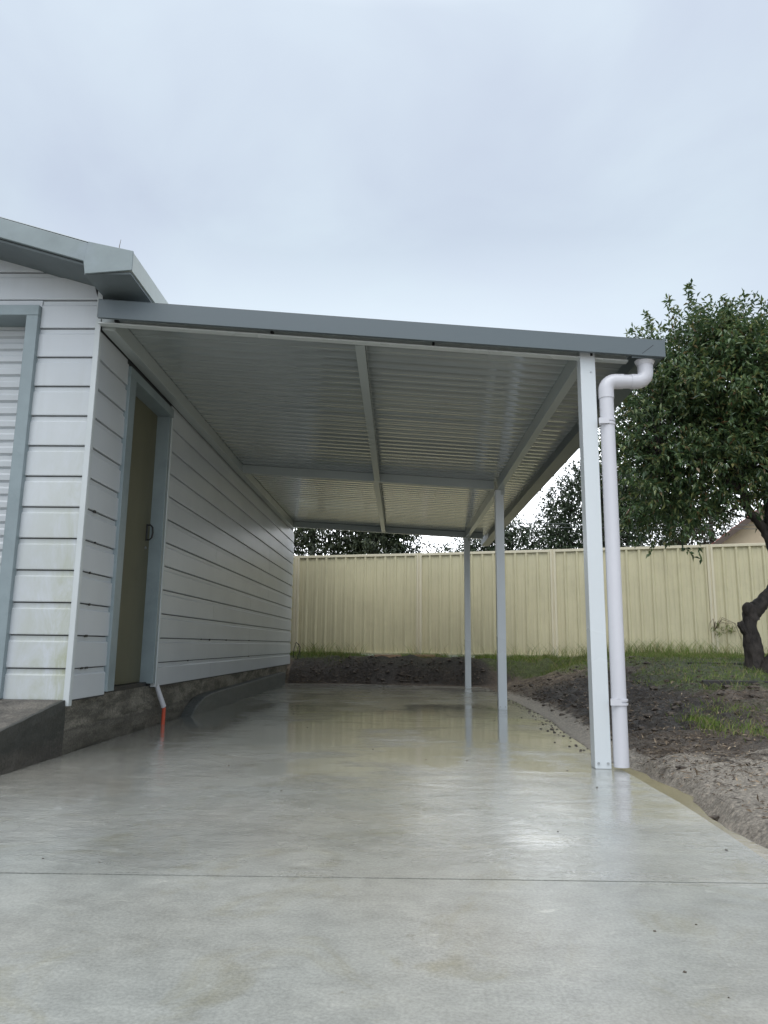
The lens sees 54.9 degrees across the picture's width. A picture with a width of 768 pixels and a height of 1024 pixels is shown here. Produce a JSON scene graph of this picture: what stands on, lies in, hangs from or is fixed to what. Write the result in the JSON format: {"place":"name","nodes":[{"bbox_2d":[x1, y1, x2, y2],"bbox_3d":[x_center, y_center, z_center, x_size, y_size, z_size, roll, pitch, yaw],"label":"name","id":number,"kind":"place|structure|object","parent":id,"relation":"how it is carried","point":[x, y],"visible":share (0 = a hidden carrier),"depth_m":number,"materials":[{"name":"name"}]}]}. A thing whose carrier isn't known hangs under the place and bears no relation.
{"place":"outdoors","nodes":[
{"label":"outdoors","id":0,"kind":"place"},
{"bbox_2d":[0,0,767,555],"label":"sky","id":1,"kind":"structure","parent":0,"point":[563,166],"materials":[{"name":"white"}]},
{"bbox_2d":[285,654,767,848],"bbox_3d":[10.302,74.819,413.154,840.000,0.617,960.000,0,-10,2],"label":"ground","id":2,"kind":"structure","parent":0,"point":[735,815],"depth_m":6.20,"materials":[{"name":"brown soil"}]},
{"bbox_2d":[0,699,64,774],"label":"concrete ramp","id":3,"kind":"structure","parent":2,"relation":"on","point":[31,732],"depth_m":3.86,"materials":[{"name":"grey concrete"}]},
{"bbox_2d":[0,216,293,754],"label":"shed","id":4,"kind":"structure","parent":2,"relation":"on","point":[146,540],"depth_m":4.70,"materials":[{"name":"wood"}]},
{"bbox_2d":[0,305,41,698],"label":"roller door","id":5,"kind":"structure","parent":4,"relation":"in","point":[20,329],"depth_m":4.53,"materials":[{"name":"metal"}]},
{"bbox_2d":[103,366,173,692],"bbox_3d":[-1.826,0.168,5.369,0.190,2.197,0.991,0,-10,2],"label":"side door","id":6,"kind":"structure","parent":4,"relation":"in","point":[133,638],"depth_m":5.56,"materials":[{"name":"beige paint"}]},
{"bbox_2d":[155,684,165,723],"bbox_3d":[-1.746,1.502,5.754,0.040,0.340,0.145,-4,-11,22],"label":"conduit pipe","id":7,"kind":"object","parent":4,"relation":"attached to","point":[160,698],"visible":0.8,"depth_m":5.77,"materials":[{"name":"white plastic"}]},
{"bbox_2d":[293,642,300,658],"bbox_3d":[-1.480,2.353,12.568,0.127,0.286,0.025,2,-10,-6],"label":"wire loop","id":8,"kind":"object","parent":2,"relation":"on","point":[299,650],"visible":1,"depth_m":12.57,"materials":[{"name":"metal"}]},
{"bbox_2d":[293,527,368,555],"bbox_3d":[-3.050,0.741,30.626,5.420,9.973,4.570,0,-10,2],"label":"gum tree","id":9,"kind":"object","parent":2,"relation":"on","point":[302,536],"visible":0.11,"depth_m":30.05,"materials":[{"name":"green plant"}]},
{"bbox_2d":[319,529,385,554],"bbox_3d":[-0.926,1.643,31.333,4.368,8.500,4.420,0,-10,2],"label":"gum tree","id":10,"kind":"object","parent":2,"relation":"on","point":[347,543],"visible":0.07,"depth_m":30.40,"materials":[{"name":"green plant"}]},
{"bbox_2d":[339,531,414,554],"bbox_3d":[-0.271,1.711,29.603,4.168,7.765,3.994,0,-10,2],"label":"gum tree","id":11,"kind":"object","parent":2,"relation":"on","point":[367,543],"visible":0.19,"depth_m":29.23,"materials":[{"name":"green plant"}]},
{"bbox_2d":[0,683,767,1023],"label":"concrete slab","id":12,"kind":"structure","parent":2,"relation":"on","point":[330,855],"depth_m":2.02,"materials":[{"name":"grey concrete"}]},
{"bbox_2d":[180,672,284,716],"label":"concrete kerb","id":13,"kind":"structure","parent":12,"relation":"on","point":[209,701],"depth_m":7.89,"materials":[{"name":"grey concrete"}]},
{"bbox_2d":[97,299,665,768],"bbox_3d":[0.010,0.744,8.171,3.381,2.690,8.310,0,-10,2],"label":"carport","id":14,"kind":"object","parent":12,"relation":"on","point":[371,425],"visible":1,"depth_m":5.47,"materials":[{"name":"metal"}]},
{"bbox_2d":[42,689,761,997],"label":"soil crumbs","id":15,"kind":"object","parent":12,"relation":"on","point":[552,728],"visible":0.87,"depth_m":5.64,"materials":[{"name":"brown soil"}]},
{"bbox_2d":[374,654,400,657],"bbox_3d":[0.061,2.449,12.547,0.450,0.060,0.100,2,-10,-5],"label":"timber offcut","id":16,"kind":"object","parent":2,"relation":"on","point":[389,656],"visible":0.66,"depth_m":12.50,"materials":[{"name":"wood"}]},
{"bbox_2d":[361,532,435,553],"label":"gum tree","id":17,"kind":"object","parent":2,"relation":"on","point":[406,546],"visible":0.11,"depth_m":30.35,"materials":[{"name":"green plant"}]},
{"bbox_2d":[421,536,441,552],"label":"bare tree","id":18,"kind":"object","parent":2,"relation":"on","point":[431,547],"visible":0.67,"depth_m":30.19,"materials":[{"name":"grey plant"}]},
{"bbox_2d":[432,532,524,552],"bbox_3d":[3.742,2.870,29.923,4.075,5.688,3.295,4,-11,-17],"label":"tree","id":19,"kind":"object","parent":2,"relation":"on","point":[473,547],"visible":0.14,"depth_m":29.66,"materials":[{"name":"green plant"}]},
{"bbox_2d":[481,514,571,550],"bbox_3d":[5.730,2.543,29.307,4.486,6.169,3.105,0,-10,2],"label":"tree","id":20,"kind":"object","parent":2,"relation":"on","point":[509,533],"visible":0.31,"depth_m":29.25,"materials":[{"name":"green plant"}]},
{"bbox_2d":[290,543,767,656],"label":"fence","id":21,"kind":"object","parent":2,"relation":"on","point":[389,603],"visible":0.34,"depth_m":12.65,"materials":[{"name":"beige metal"}]},
{"bbox_2d":[708,617,740,637],"bbox_3d":[5.268,1.805,11.456,0.511,0.364,0.169,0,-10,2],"label":"climbing weed","id":22,"kind":"object","parent":21,"relation":"attached to","point":[718,623],"visible":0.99,"depth_m":11.46,"materials":[{"name":"green plant"}]},
{"bbox_2d":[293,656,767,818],"bbox_3d":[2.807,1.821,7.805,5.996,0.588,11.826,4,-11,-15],"label":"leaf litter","id":23,"kind":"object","parent":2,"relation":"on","point":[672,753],"visible":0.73,"depth_m":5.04,"materials":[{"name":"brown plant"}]},
{"bbox_2d":[296,637,766,658],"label":"tall weeds","id":24,"kind":"object","parent":2,"relation":"on","point":[685,651],"visible":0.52,"depth_m":11.71,"materials":[{"name":"green plant"}]},
{"bbox_2d":[298,655,767,756],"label":"soil clods","id":25,"kind":"object","parent":2,"relation":"on","point":[669,713],"visible":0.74,"depth_m":7.15,"materials":[{"name":"brown soil"}]},
{"bbox_2d":[523,454,679,549],"bbox_3d":[8.746,1.484,30.024,6.711,8.575,4.408,0,-10,2],"label":"broad tree","id":26,"kind":"object","parent":2,"relation":"on","point":[562,506],"visible":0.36,"depth_m":29.77,"materials":[{"name":"green plant"}]},
{"bbox_2d":[519,652,767,741],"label":"yard grass","id":27,"kind":"structure","parent":2,"relation":"on","point":[708,720],"depth_m":7.19,"materials":[{"name":"green plant"}]},
{"bbox_2d":[579,278,767,672],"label":"garden tree","id":28,"kind":"object","parent":2,"relation":"on","point":[705,410],"visible":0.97,"depth_m":7.74,"materials":[{"name":"green plant"}]},
{"bbox_2d":[675,765,686,768],"bbox_3d":[1.546,1.327,3.840,0.066,0.021,0.035,-4,-11,24],"label":"soil clump","id":29,"kind":"object","parent":2,"relation":"on","point":[680,767],"visible":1,"depth_m":3.83,"materials":[{"name":"brown soil"}]},
{"bbox_2d":[612,763,767,860],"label":"concrete edge","id":30,"kind":"object","parent":2,"relation":"on","point":[685,799],"visible":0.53,"depth_m":3.15,"materials":[{"name":"beige concrete"}]},
{"bbox_2d":[645,484,735,545],"bbox_3d":[12.271,2.149,30.979,5.029,7.682,3.354,0,-10,2],"label":"open tree","id":31,"kind":"object","parent":2,"relation":"on","point":[677,542],"visible":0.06,"depth_m":30.79,"materials":[{"name":"green plant"}]},
{"bbox_2d":[660,505,744,544],"bbox_3d":[16.464,2.766,35.594,6.809,8.193,4.049,0,-10,2],"label":"shade tree","id":32,"kind":"object","parent":2,"relation":"on","point":[712,540],"visible":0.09,"depth_m":35.89,"materials":[{"name":"green plant"}]},
{"bbox_2d":[708,815,719,820],"bbox_3d":[1.352,1.266,3.051,0.085,0.033,0.058,-9,-14,42],"label":"soil clump","id":33,"kind":"object","parent":2,"relation":"on","point":[715,817],"visible":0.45,"depth_m":3.03,"materials":[{"name":"brown soil"}]},
{"bbox_2d":[687,662,741,664],"bbox_3d":[4.551,1.807,8.383,2.129,0.175,0.060,-1,-10,7],"label":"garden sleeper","id":34,"kind":"object","parent":2,"relation":"on","point":[713,663],"visible":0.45,"depth_m":8.47,"materials":[{"name":"brown wood"}]},
{"bbox_2d":[701,680,767,686],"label":"garden sleeper","id":35,"kind":"object","parent":2,"relation":"on","point":[707,682],"visible":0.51,"depth_m":6.75,"materials":[{"name":"brown wood"}]},
{"bbox_2d":[712,506,763,543],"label":"neighbour house","id":36,"kind":"structure","parent":2,"relation":"on","point":[746,533],"depth_m":27.69,"materials":[{"name":"beige tile"}]},
{"bbox_2d":[510,523,740,528],"bbox_3d":[6.712,0.430,27.198,64.000,0.313,0.019,0,-10,2],"label":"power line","id":37,"kind":"object","parent":36,"relation":"attached to","point":[582,527],"visible":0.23,"depth_m":27.18,"materials":[{"name":"black"}]},
{"bbox_2d":[290,650,767,679],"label":"grass","id":38,"kind":"structure","parent":0,"point":[578,660],"depth_m":11.97,"materials":[{"name":"green plant"}]}
]}

